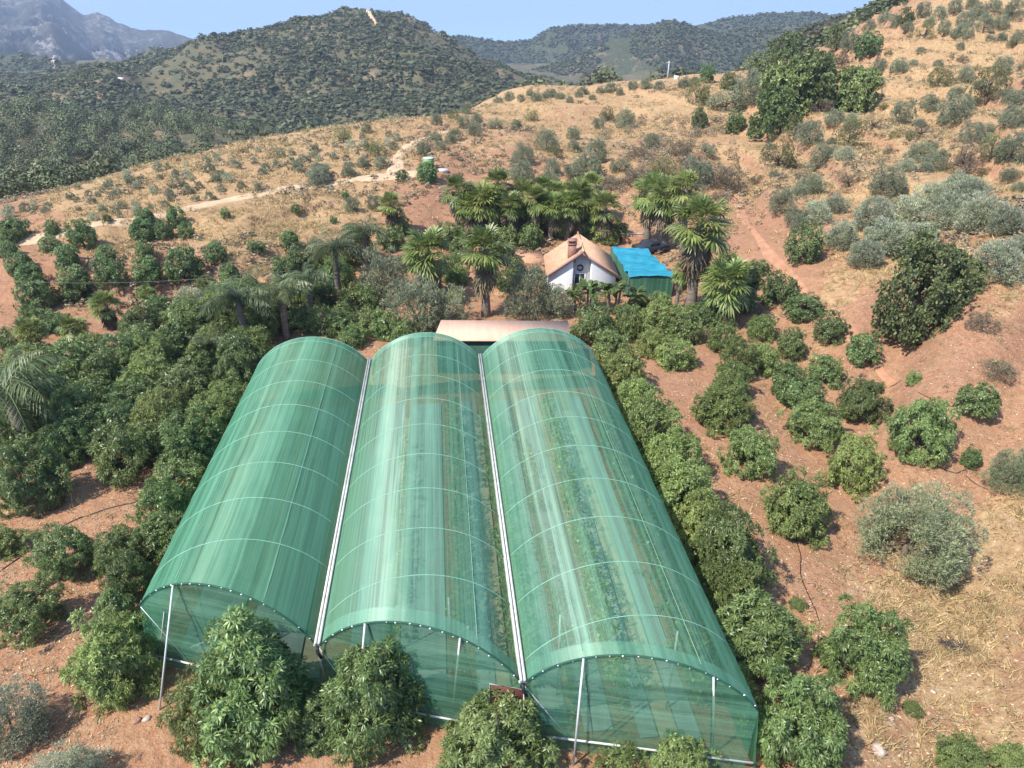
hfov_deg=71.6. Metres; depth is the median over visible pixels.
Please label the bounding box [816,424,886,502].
orchard tree
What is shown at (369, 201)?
bush
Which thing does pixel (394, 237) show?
shrub
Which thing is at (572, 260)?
house
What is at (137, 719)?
rock
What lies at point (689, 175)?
fan palm
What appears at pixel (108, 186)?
olive tree
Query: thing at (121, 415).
orchard tree
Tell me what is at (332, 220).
bush
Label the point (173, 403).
orchard tree
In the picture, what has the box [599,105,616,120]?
olive tree
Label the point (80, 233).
terrace tree
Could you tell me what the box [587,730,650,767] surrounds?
orchard tree
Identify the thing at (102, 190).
olive tree
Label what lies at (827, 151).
olive tree
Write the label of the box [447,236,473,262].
shrub
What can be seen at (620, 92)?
olive tree
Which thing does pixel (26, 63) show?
wood
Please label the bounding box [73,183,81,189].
olive tree
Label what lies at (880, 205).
olive tree
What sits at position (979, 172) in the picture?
bush
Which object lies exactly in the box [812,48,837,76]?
clump tree
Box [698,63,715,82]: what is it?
clump tree
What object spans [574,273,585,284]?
window
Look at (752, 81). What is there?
tree
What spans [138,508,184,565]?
orchard tree
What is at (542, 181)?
fan palm
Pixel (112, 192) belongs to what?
olive tree
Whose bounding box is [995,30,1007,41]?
olive tree
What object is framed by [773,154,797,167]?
bush
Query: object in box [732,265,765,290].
shrub
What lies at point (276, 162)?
olive tree
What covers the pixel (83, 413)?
orchard tree
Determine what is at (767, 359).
orchard tree
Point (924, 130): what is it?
almond tree
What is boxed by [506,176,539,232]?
fan palm
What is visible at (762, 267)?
shrub
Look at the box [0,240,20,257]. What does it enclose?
terrace tree
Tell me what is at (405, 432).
path
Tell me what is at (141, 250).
terrace tree
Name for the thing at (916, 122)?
bush
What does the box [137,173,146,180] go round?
olive tree
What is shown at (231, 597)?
weed mat
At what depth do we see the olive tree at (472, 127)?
119.39 m
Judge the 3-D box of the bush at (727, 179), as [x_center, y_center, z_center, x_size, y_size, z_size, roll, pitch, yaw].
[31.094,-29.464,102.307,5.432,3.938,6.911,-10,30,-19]
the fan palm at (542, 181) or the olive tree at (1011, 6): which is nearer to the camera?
the fan palm at (542, 181)
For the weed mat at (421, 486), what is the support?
on the ground at (142, 744)
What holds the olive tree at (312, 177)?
on the ground at (142, 744)
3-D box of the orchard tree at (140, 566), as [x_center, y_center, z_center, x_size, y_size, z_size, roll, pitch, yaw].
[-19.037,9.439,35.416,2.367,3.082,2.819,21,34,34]
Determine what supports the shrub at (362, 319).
on the ground at (142, 744)
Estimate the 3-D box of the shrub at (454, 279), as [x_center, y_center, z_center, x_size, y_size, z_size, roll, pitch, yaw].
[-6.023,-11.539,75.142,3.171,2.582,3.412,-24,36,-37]
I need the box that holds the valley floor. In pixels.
[501,63,528,65]
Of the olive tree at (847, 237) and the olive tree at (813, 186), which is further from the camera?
the olive tree at (813, 186)
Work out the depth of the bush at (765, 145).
119.59 m
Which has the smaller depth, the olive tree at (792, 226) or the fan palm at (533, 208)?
the olive tree at (792, 226)
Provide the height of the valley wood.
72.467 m
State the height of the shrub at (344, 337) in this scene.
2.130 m
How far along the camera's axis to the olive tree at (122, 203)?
84.77 m
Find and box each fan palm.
[10,316,48,348]
[52,313,90,342]
[84,289,123,331]
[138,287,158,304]
[375,191,405,229]
[400,226,453,295]
[440,172,475,229]
[455,193,482,239]
[457,222,515,317]
[459,179,501,226]
[474,193,503,226]
[481,166,514,225]
[495,189,523,240]
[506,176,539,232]
[521,183,547,236]
[532,174,559,224]
[540,190,567,240]
[549,179,566,215]
[554,176,597,236]
[554,189,586,240]
[580,171,605,209]
[587,190,622,242]
[629,169,666,238]
[645,174,681,250]
[663,190,733,306]
[666,168,704,256]
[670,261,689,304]
[696,255,753,326]
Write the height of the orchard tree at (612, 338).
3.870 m
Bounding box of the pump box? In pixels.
[437,168,447,172]
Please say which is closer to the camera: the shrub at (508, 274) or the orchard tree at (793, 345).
the orchard tree at (793, 345)
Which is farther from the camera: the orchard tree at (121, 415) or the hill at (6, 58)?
the hill at (6, 58)
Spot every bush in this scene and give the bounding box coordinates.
[102,214,112,223]
[219,207,230,217]
[290,204,302,214]
[329,215,336,223]
[341,190,348,197]
[342,196,361,213]
[364,195,381,209]
[395,169,407,180]
[415,161,438,182]
[492,96,502,102]
[503,91,514,100]
[516,94,524,101]
[531,90,542,100]
[542,89,554,97]
[554,91,564,98]
[576,86,589,94]
[595,86,604,92]
[601,175,622,187]
[603,82,617,92]
[609,157,630,172]
[619,164,649,186]
[627,80,637,88]
[627,143,651,159]
[639,76,652,88]
[648,156,681,175]
[653,80,664,88]
[667,141,693,156]
[677,76,691,88]
[679,152,714,187]
[688,78,700,85]
[702,143,717,155]
[705,166,748,191]
[709,190,728,200]
[749,175,764,183]
[763,143,776,148]
[768,169,778,177]
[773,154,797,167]
[782,217,830,264]
[788,595,808,611]
[791,180,809,196]
[795,172,809,180]
[805,164,815,170]
[807,98,834,113]
[822,107,845,125]
[826,137,837,144]
[830,146,856,160]
[841,120,858,129]
[844,112,859,120]
[878,93,885,99]
[878,102,889,108]
[883,50,892,54]
[887,131,902,137]
[896,118,909,123]
[896,157,918,171]
[902,699,924,721]
[905,129,921,140]
[907,58,918,65]
[910,118,926,126]
[915,46,926,51]
[918,161,933,171]
[926,104,938,111]
[928,140,938,147]
[930,147,950,160]
[932,59,943,65]
[934,115,949,124]
[939,161,956,169]
[948,29,960,36]
[949,84,965,94]
[953,153,976,165]
[955,42,964,48]
[956,54,971,60]
[964,312,1006,333]
[975,132,990,142]
[976,167,991,175]
[982,122,997,134]
[985,34,995,40]
[995,88,1013,99]
[995,164,1023,182]
[1004,41,1014,46]
[1010,179,1023,191]
[1017,61,1023,68]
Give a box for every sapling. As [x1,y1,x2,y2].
[904,370,923,385]
[959,444,983,469]
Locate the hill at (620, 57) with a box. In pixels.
[534,20,804,75]
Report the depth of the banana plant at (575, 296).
67.12 m
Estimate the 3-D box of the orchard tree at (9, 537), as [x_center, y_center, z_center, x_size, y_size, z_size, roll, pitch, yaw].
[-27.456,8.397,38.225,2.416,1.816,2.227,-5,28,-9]
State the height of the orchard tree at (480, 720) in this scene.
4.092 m
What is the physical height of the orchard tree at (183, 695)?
4.206 m
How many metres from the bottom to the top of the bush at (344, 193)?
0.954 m
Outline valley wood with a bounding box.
[449,0,908,113]
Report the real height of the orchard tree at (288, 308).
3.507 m
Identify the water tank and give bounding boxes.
[423,157,433,165]
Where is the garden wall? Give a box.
[622,233,650,242]
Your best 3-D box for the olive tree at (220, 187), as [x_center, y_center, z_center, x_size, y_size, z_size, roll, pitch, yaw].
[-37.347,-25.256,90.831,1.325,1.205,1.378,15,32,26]
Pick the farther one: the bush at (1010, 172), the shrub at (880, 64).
the shrub at (880, 64)
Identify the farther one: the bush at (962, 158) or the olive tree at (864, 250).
the bush at (962, 158)
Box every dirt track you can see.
[16,169,421,245]
[366,9,377,25]
[386,130,450,175]
[732,199,899,386]
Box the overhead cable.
[0,270,296,282]
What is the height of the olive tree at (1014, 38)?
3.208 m
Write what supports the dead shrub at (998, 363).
on the ground at (142, 744)
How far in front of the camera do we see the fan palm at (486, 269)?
63.43 m
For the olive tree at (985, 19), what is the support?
on the ground at (142, 744)
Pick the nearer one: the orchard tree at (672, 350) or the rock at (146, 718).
the rock at (146, 718)
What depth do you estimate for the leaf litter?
36.61 m
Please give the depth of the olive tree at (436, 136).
113.50 m
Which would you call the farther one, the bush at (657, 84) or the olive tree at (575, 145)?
the bush at (657, 84)
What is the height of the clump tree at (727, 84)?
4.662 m
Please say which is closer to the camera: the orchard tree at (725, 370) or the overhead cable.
the orchard tree at (725, 370)
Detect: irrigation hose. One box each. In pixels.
[2,502,135,569]
[796,539,819,623]
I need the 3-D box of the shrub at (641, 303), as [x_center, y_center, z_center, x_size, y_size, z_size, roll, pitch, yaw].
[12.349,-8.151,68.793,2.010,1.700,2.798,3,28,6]
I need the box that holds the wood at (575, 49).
[452,10,844,63]
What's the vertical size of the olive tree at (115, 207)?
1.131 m
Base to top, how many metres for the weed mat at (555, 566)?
0.695 m
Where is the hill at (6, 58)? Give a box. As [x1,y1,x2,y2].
[0,54,76,71]
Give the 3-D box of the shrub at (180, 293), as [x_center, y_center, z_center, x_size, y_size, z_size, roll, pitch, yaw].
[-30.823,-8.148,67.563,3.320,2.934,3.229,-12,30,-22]
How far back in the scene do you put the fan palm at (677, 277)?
66.75 m
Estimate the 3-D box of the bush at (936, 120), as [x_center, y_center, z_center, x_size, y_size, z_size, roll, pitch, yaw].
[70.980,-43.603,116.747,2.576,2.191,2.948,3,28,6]
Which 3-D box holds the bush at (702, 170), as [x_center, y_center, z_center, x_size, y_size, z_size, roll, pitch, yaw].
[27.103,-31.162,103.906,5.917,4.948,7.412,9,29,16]
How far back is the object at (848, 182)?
91.75 m
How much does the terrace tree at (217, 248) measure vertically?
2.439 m
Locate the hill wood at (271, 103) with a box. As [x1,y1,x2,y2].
[0,5,587,134]
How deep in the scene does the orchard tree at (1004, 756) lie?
27.49 m
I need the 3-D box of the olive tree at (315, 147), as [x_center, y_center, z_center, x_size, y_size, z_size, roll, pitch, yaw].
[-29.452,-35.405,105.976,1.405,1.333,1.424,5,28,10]
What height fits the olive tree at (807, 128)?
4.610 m
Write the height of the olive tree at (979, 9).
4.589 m
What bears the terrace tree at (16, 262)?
on the ground at (142, 744)
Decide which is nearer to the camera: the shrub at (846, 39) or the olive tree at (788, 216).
the olive tree at (788, 216)
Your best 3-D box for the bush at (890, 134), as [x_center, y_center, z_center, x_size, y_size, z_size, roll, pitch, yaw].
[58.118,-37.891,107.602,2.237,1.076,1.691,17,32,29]
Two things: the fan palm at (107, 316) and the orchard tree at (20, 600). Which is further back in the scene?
the fan palm at (107, 316)
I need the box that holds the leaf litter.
[0,262,1023,767]
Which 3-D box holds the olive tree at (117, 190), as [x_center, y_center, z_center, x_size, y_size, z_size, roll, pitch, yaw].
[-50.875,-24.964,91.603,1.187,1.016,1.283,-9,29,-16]
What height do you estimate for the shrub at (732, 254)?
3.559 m
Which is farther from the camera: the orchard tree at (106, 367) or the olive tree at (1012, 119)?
the olive tree at (1012, 119)
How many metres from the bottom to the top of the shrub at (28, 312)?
3.114 m
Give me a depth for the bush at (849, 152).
102.18 m
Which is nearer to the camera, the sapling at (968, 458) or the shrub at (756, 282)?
the sapling at (968, 458)
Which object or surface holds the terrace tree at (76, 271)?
on the ground at (142, 744)
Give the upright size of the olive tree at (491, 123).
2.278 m
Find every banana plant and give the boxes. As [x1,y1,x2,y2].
[563,289,587,311]
[576,277,601,309]
[593,278,631,312]
[622,285,647,310]
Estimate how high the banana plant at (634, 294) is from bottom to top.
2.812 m
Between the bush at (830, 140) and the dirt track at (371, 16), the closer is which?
the bush at (830, 140)
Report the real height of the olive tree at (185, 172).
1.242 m
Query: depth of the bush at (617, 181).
97.34 m
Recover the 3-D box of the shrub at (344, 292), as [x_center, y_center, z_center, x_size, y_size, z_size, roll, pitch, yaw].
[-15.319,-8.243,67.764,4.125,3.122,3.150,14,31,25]
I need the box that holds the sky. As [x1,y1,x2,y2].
[64,0,874,40]
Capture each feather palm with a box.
[0,346,68,456]
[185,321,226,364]
[196,262,283,336]
[247,272,312,341]
[281,262,335,313]
[304,223,365,296]
[337,215,390,270]
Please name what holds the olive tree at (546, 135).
on the ground at (142, 744)
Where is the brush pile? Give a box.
[938,632,977,659]
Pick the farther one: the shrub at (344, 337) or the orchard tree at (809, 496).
the shrub at (344, 337)
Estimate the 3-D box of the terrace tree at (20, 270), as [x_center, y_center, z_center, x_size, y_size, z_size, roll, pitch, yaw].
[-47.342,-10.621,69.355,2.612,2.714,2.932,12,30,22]
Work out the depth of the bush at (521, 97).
167.92 m
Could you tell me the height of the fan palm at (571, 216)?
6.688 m
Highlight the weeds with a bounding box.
[0,232,1023,767]
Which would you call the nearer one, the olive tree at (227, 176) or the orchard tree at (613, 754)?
the orchard tree at (613, 754)
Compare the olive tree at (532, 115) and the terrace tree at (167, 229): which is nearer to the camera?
the terrace tree at (167, 229)
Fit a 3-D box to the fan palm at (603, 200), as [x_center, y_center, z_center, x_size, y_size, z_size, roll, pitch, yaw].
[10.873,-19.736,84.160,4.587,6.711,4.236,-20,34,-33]
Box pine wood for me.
[0,93,420,198]
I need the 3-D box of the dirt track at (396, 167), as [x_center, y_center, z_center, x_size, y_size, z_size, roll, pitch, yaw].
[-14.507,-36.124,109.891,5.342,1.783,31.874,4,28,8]
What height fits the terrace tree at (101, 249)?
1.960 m
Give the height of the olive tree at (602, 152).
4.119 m
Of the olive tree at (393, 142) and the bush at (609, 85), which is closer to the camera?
the olive tree at (393, 142)
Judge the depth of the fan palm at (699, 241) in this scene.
63.18 m
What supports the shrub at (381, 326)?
on the ground at (142, 744)
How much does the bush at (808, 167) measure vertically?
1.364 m
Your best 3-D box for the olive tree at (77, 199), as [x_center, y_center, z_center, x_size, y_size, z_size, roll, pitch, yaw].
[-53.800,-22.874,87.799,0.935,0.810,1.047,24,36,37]
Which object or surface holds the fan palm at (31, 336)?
on the ground at (142, 744)
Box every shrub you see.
[0,325,27,351]
[14,302,52,332]
[36,308,70,335]
[74,331,106,356]
[114,318,127,336]
[146,293,171,320]
[172,285,203,306]
[193,274,215,288]
[200,284,213,301]
[234,273,265,291]
[270,254,299,280]
[284,241,315,273]
[287,304,314,334]
[292,279,308,304]
[295,284,330,310]
[303,304,334,337]
[304,235,330,256]
[306,278,340,307]
[313,246,350,268]
[314,307,356,337]
[317,256,357,289]
[331,294,359,320]
[335,281,373,313]
[336,325,364,349]
[337,233,378,264]
[341,322,369,345]
[349,304,388,337]
[351,283,383,315]
[366,308,402,341]
[372,224,406,252]
[385,211,413,235]
[390,315,419,344]
[405,253,422,271]
[412,312,435,332]
[436,221,462,249]
[437,253,466,277]
[442,263,471,286]
[445,285,467,305]
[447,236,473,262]
[457,221,471,237]
[479,238,505,261]
[493,240,517,262]
[494,219,519,247]
[495,268,514,292]
[502,255,528,274]
[517,221,543,248]
[535,214,546,231]
[553,217,573,238]
[567,284,580,293]
[580,213,596,237]
[587,223,619,245]
[611,220,628,239]
[629,291,648,310]
[642,133,661,148]
[647,290,672,308]
[680,302,706,324]
[690,105,707,127]
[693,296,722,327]
[705,87,749,112]
[709,250,736,280]
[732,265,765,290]
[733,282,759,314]
[746,258,772,275]
[833,51,853,65]
[839,29,859,51]
[852,28,883,57]
[871,57,888,70]
[889,57,911,72]
[901,20,915,31]
[902,139,935,161]
[915,19,934,37]
[920,150,948,171]
[922,63,953,86]
[952,21,974,37]
[954,64,975,83]
[977,358,1020,379]
[992,124,1023,164]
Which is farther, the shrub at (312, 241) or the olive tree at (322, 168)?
the olive tree at (322, 168)
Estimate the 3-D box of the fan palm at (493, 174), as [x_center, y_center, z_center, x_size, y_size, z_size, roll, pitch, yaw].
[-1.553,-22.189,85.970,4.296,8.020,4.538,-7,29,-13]
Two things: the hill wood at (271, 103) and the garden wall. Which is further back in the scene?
the hill wood at (271, 103)
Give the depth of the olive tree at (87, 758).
26.85 m
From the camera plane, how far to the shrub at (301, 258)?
72.39 m
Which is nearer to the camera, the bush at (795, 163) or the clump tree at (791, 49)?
the bush at (795, 163)
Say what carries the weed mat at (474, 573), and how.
on the ground at (142, 744)
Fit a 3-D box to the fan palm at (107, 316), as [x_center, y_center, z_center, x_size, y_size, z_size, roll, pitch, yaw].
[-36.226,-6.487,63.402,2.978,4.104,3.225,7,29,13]
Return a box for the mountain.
[0,0,193,61]
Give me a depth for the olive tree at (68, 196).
88.33 m
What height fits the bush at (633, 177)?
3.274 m
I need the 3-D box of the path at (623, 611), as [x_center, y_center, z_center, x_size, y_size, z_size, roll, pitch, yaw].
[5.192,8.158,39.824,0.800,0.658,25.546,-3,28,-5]
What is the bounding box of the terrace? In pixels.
[514,249,544,265]
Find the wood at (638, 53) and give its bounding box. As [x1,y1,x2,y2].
[524,18,812,76]
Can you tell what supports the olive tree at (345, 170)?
on the ground at (142, 744)
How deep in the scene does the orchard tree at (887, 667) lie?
30.19 m
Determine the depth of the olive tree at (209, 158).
102.42 m
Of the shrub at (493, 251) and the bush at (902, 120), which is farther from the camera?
the bush at (902, 120)
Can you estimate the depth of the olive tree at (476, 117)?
131.64 m
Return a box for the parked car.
[632,238,669,253]
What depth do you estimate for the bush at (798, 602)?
35.07 m
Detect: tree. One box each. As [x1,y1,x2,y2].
[0,207,15,218]
[0,217,31,239]
[0,225,19,245]
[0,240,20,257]
[0,340,62,379]
[0,360,60,425]
[0,405,40,448]
[0,434,74,518]
[0,522,24,562]
[0,571,68,650]
[0,672,53,759]
[1,204,14,212]
[2,249,34,276]
[10,271,57,310]
[13,261,43,287]
[18,201,30,211]
[19,522,101,583]
[27,205,39,211]
[28,199,37,206]
[29,739,113,767]
[30,415,93,471]
[31,364,79,403]
[36,234,61,252]
[38,335,99,380]
[38,379,99,448]
[39,206,48,213]
[41,218,61,235]
[42,201,53,207]
[49,241,80,268]
[53,396,116,459]
[55,263,92,293]
[57,275,93,304]
[57,607,163,721]
[58,218,97,248]
[64,191,74,199]
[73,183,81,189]
[73,196,80,202]
[76,347,128,393]
[79,372,113,404]
[82,390,139,446]
[84,189,92,195]
[84,420,158,491]
[86,195,96,204]
[87,211,99,221]
[89,254,130,288]
[90,587,143,643]
[92,513,155,576]
[94,244,116,262]
[94,331,144,379]
[94,548,157,600]
[97,206,107,213]
[98,187,106,192]
[100,367,156,406]
[102,180,113,189]
[107,190,119,198]
[109,204,118,213]
[113,187,121,193]
[113,351,174,396]
[116,201,128,208]
[117,300,164,336]
[121,169,133,179]
[121,322,153,363]
[124,174,134,184]
[126,395,183,458]
[127,217,155,241]
[129,325,184,371]
[130,199,140,208]
[130,254,163,286]
[132,180,140,189]
[132,239,157,259]
[133,285,146,299]
[133,474,192,532]
[134,207,154,227]
[135,384,191,440]
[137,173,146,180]
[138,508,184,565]
[145,403,225,473]
[148,457,204,500]
[149,185,157,194]
[151,161,163,172]
[151,322,190,364]
[153,219,174,239]
[154,358,219,406]
[155,173,163,179]
[155,658,241,764]
[158,293,219,332]
[159,200,170,207]
[160,296,209,347]
[161,242,204,283]
[163,187,173,195]
[164,163,171,169]
[166,191,177,201]
[166,205,186,226]
[169,174,178,182]
[169,182,176,188]
[171,168,178,176]
[175,221,194,239]
[175,342,219,393]
[178,178,185,185]
[179,169,190,177]
[180,390,234,440]
[181,183,194,193]
[184,328,223,361]
[186,173,195,180]
[189,602,321,767]
[190,195,199,201]
[194,182,204,189]
[196,321,234,347]
[201,156,211,162]
[202,239,227,262]
[202,272,250,317]
[203,161,215,172]
[204,190,216,199]
[204,307,238,329]
[207,368,247,415]
[210,170,221,181]
[212,348,257,398]
[213,152,221,161]
[213,329,265,385]
[214,182,223,191]
[217,261,239,281]
[222,172,235,182]
[228,306,279,344]
[230,325,273,358]
[233,160,241,168]
[236,181,246,188]
[245,239,260,251]
[246,283,295,331]
[252,240,265,252]
[253,181,262,190]
[257,167,266,174]
[259,162,271,169]
[271,159,280,167]
[273,148,285,158]
[274,282,294,317]
[279,230,300,247]
[287,157,296,164]
[291,158,304,169]
[292,683,346,758]
[298,153,309,163]
[306,151,316,157]
[306,165,329,186]
[310,143,319,150]
[311,160,329,177]
[320,633,433,767]
[331,140,337,147]
[333,124,351,141]
[341,164,355,177]
[344,139,356,147]
[355,242,408,308]
[357,154,369,167]
[359,138,367,146]
[361,122,372,133]
[362,138,375,149]
[368,139,387,156]
[373,156,388,168]
[379,272,452,334]
[383,137,391,146]
[389,141,397,149]
[391,131,400,141]
[416,139,430,155]
[423,283,472,319]
[429,130,441,141]
[430,111,442,124]
[434,141,445,149]
[435,685,560,767]
[444,133,456,144]
[447,109,460,118]
[447,128,463,141]
[457,115,471,128]
[462,102,472,113]
[466,121,482,136]
[471,111,482,123]
[487,117,502,128]
[502,262,550,320]
[507,157,534,182]
[511,119,523,130]
[511,141,534,163]
[523,109,538,121]
[526,88,532,95]
[530,282,575,320]
[533,127,559,151]
[535,167,560,190]
[542,157,560,175]
[550,143,563,157]
[562,162,578,179]
[566,95,573,102]
[566,125,581,140]
[567,138,580,151]
[568,147,602,179]
[569,297,619,345]
[574,88,582,96]
[584,137,609,162]
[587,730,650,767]
[588,92,595,99]
[590,117,605,128]
[592,328,636,371]
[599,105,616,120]
[599,344,647,398]
[608,303,643,343]
[614,107,637,129]
[616,85,623,95]
[616,375,663,428]
[625,386,682,466]
[633,295,678,340]
[633,328,666,358]
[641,730,720,767]
[642,410,703,488]
[642,454,720,542]
[654,334,699,372]
[662,302,704,344]
[670,486,729,559]
[684,501,778,603]
[685,74,711,104]
[689,374,756,438]
[689,587,805,705]
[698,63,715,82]
[702,556,768,624]
[704,315,744,354]
[708,359,754,395]
[714,335,760,376]
[716,423,780,481]
[719,71,737,90]
[723,109,746,133]
[732,61,763,103]
[735,658,848,767]
[744,49,775,78]
[746,82,802,139]
[746,313,778,341]
[747,340,780,377]
[758,60,812,115]
[758,269,802,309]
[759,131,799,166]
[759,465,834,549]
[763,31,809,72]
[768,186,797,215]
[770,359,814,403]
[773,47,842,108]
[774,326,807,361]
[776,375,827,416]
[776,392,848,454]
[782,204,808,224]
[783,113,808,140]
[784,291,825,322]
[789,213,809,235]
[792,120,824,146]
[800,168,827,193]
[802,199,832,225]
[802,592,914,711]
[807,353,848,389]
[808,142,837,165]
[811,309,852,345]
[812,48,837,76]
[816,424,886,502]
[820,217,859,251]
[823,24,848,49]
[823,193,851,214]
[829,64,883,113]
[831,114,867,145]
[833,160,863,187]
[836,373,894,424]
[844,239,886,269]
[845,332,883,366]
[851,195,896,230]
[852,478,990,591]
[862,110,885,131]
[862,215,915,256]
[863,18,876,30]
[868,165,909,199]
[870,222,979,349]
[877,10,891,23]
[881,144,894,154]
[884,396,962,467]
[885,194,931,225]
[886,13,902,27]
[887,100,917,122]
[894,220,940,252]
[897,6,915,22]
[908,116,933,136]
[912,181,947,210]
[913,1,932,17]
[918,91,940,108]
[921,190,972,230]
[922,15,937,26]
[931,4,948,19]
[934,91,976,125]
[934,732,993,767]
[936,19,953,34]
[940,175,995,205]
[942,168,971,192]
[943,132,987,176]
[944,249,991,297]
[947,0,963,13]
[952,189,1010,234]
[953,380,1002,420]
[955,10,975,25]
[956,119,985,143]
[963,0,979,8]
[964,56,1013,104]
[968,0,988,19]
[972,237,1023,287]
[975,10,995,32]
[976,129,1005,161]
[979,447,1023,499]
[985,0,1002,11]
[985,741,1023,767]
[987,202,1023,235]
[989,13,1011,29]
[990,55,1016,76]
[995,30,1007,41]
[995,103,1023,126]
[999,0,1023,19]
[1000,89,1023,107]
[1008,232,1023,262]
[1009,29,1023,44]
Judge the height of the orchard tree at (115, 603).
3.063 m
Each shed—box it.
[436,320,569,373]
[610,246,673,296]
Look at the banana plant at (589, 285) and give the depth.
66.71 m
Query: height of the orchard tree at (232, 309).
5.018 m
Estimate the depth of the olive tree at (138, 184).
93.10 m
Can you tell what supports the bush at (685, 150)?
on the ground at (142, 744)
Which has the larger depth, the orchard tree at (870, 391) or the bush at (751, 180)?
the bush at (751, 180)
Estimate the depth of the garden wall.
86.01 m
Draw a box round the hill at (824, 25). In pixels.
[767,6,867,58]
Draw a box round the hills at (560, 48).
[455,12,842,63]
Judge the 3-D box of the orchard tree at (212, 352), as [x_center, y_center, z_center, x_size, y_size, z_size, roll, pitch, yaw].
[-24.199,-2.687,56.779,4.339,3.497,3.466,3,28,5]
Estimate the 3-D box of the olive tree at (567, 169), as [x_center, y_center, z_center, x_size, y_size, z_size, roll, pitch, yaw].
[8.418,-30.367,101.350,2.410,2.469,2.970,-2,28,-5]
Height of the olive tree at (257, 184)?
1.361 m
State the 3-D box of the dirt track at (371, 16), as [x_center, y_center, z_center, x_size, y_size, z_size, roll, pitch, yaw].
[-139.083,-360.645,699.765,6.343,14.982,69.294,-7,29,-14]
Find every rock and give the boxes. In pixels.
[131,716,141,724]
[141,715,150,721]
[872,742,887,756]
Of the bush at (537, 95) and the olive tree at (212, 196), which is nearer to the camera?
the olive tree at (212, 196)
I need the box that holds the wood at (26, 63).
[0,51,81,71]
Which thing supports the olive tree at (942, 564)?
on the ground at (142, 744)
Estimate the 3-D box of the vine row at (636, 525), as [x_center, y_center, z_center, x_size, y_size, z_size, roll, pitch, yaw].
[6.866,7.282,39.218,1.909,3.415,23.389,-3,28,-5]
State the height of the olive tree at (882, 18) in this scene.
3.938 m
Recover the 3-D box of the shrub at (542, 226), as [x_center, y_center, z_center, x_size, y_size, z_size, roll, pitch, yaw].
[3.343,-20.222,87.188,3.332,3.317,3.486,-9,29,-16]
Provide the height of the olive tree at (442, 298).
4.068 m
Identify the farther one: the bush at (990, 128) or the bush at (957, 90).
the bush at (957, 90)
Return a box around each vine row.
[384,434,412,636]
[440,387,477,675]
[479,401,520,687]
[513,433,577,689]
[540,394,627,706]
[589,398,707,699]
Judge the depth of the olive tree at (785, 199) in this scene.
83.19 m
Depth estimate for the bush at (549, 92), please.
171.09 m
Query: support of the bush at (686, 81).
on the ground at (142, 744)
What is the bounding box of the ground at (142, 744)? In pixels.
[0,0,1023,767]
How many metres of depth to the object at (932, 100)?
121.18 m
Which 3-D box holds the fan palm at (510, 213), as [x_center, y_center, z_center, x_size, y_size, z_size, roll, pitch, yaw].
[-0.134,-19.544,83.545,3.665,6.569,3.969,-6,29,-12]
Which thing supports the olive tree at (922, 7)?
on the ground at (142, 744)
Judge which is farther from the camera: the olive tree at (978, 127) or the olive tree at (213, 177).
the olive tree at (978, 127)
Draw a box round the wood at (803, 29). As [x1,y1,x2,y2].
[768,0,877,62]
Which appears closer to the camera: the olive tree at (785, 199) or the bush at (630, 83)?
the olive tree at (785, 199)
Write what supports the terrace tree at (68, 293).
on the ground at (142, 744)
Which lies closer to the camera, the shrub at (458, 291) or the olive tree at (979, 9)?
the shrub at (458, 291)
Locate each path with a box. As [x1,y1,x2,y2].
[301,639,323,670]
[391,418,408,639]
[472,415,509,682]
[564,416,670,739]
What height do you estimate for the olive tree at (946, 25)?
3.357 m
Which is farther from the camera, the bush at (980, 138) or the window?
the bush at (980, 138)
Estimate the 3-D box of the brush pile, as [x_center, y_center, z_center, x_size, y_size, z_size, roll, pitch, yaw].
[21.544,12.564,34.163,2.096,0.732,1.564,18,33,30]
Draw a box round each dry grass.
[0,19,1023,316]
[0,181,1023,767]
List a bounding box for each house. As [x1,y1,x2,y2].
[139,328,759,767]
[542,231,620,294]
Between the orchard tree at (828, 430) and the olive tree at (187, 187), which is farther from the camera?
the olive tree at (187, 187)
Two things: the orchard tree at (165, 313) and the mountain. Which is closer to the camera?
the orchard tree at (165, 313)
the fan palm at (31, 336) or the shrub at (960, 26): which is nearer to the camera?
the fan palm at (31, 336)
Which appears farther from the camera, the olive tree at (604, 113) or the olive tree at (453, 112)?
the olive tree at (604, 113)
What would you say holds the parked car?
on the ground at (142, 744)
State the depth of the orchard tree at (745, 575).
33.15 m
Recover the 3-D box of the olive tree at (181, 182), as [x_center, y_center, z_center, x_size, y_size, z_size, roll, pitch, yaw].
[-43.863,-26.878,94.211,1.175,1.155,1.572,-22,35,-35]
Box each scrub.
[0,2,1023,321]
[597,112,741,197]
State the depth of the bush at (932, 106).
120.32 m
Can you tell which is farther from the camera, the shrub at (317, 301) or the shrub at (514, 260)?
the shrub at (514, 260)
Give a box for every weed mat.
[184,586,246,652]
[258,603,302,666]
[351,405,404,646]
[401,403,446,696]
[462,402,494,700]
[505,400,566,723]
[517,399,608,731]
[548,398,656,736]
[571,397,699,740]
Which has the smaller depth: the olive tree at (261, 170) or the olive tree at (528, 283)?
the olive tree at (528, 283)
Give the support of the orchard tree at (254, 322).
on the ground at (142, 744)
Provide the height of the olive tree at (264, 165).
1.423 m
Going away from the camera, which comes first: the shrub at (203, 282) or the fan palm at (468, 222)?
the shrub at (203, 282)
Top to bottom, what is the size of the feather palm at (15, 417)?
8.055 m
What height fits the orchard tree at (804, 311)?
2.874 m

